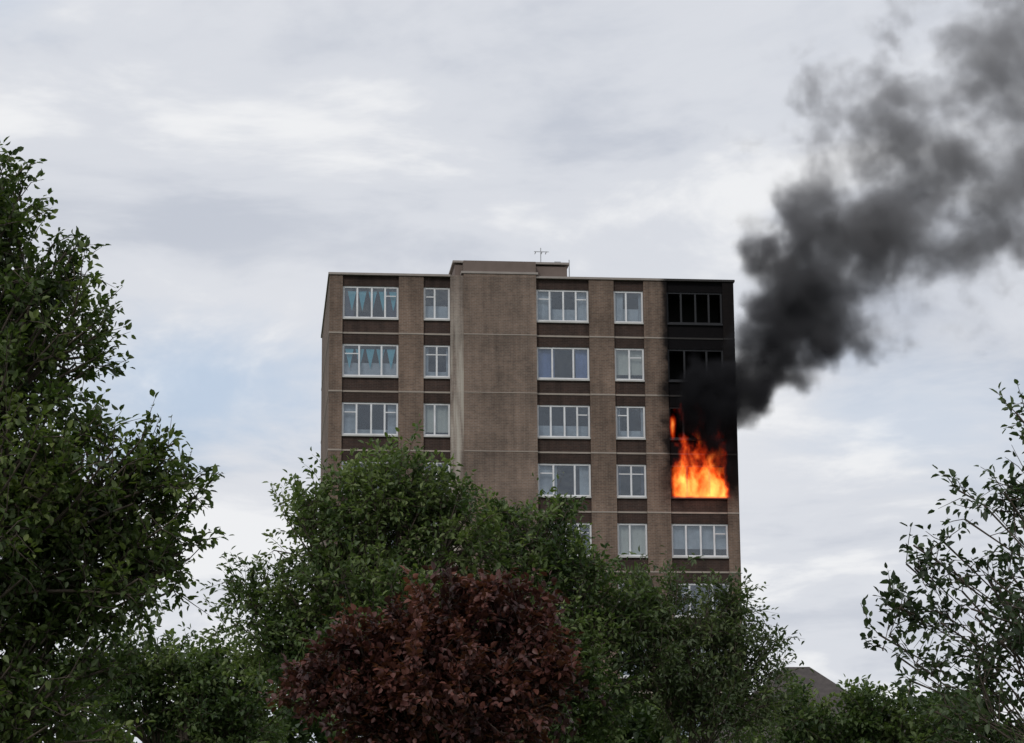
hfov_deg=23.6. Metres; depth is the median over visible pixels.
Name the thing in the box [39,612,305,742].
lime tree
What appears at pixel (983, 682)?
cherry tree
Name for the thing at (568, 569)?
ash tree
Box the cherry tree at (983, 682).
[860,379,1023,742]
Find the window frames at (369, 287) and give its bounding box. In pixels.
[341,286,728,736]
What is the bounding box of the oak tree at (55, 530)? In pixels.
[0,136,233,742]
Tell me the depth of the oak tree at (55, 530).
24.84 m
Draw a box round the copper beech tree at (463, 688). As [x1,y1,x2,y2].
[259,561,611,742]
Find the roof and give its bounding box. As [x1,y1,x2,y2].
[700,667,912,742]
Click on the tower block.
(613, 399)
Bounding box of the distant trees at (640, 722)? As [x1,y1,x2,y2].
[28,683,1023,742]
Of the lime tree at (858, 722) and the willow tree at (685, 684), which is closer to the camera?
the willow tree at (685, 684)
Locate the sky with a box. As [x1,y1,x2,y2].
[0,0,1023,742]
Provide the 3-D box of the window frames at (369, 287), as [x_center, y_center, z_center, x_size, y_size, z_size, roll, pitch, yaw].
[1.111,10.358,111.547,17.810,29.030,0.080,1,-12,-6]
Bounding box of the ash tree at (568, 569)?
[454,472,676,742]
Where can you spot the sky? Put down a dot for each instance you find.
(855, 168)
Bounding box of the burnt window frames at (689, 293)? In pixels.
[667,292,726,497]
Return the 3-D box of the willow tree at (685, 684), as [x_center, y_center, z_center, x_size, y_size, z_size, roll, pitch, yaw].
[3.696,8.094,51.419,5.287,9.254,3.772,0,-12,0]
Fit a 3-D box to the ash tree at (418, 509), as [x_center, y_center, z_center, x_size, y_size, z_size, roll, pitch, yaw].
[-2.308,6.543,49.569,8.347,11.658,5.688,0,-12,0]
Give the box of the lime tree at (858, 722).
[712,667,978,742]
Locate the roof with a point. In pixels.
(823, 685)
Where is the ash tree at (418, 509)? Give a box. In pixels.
[192,413,599,740]
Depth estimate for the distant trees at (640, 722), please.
82.16 m
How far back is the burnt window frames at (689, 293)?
114.29 m
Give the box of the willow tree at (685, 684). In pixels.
[578,545,813,742]
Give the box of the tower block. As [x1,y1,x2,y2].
[320,248,743,742]
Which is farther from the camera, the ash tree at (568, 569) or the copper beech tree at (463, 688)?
the ash tree at (568, 569)

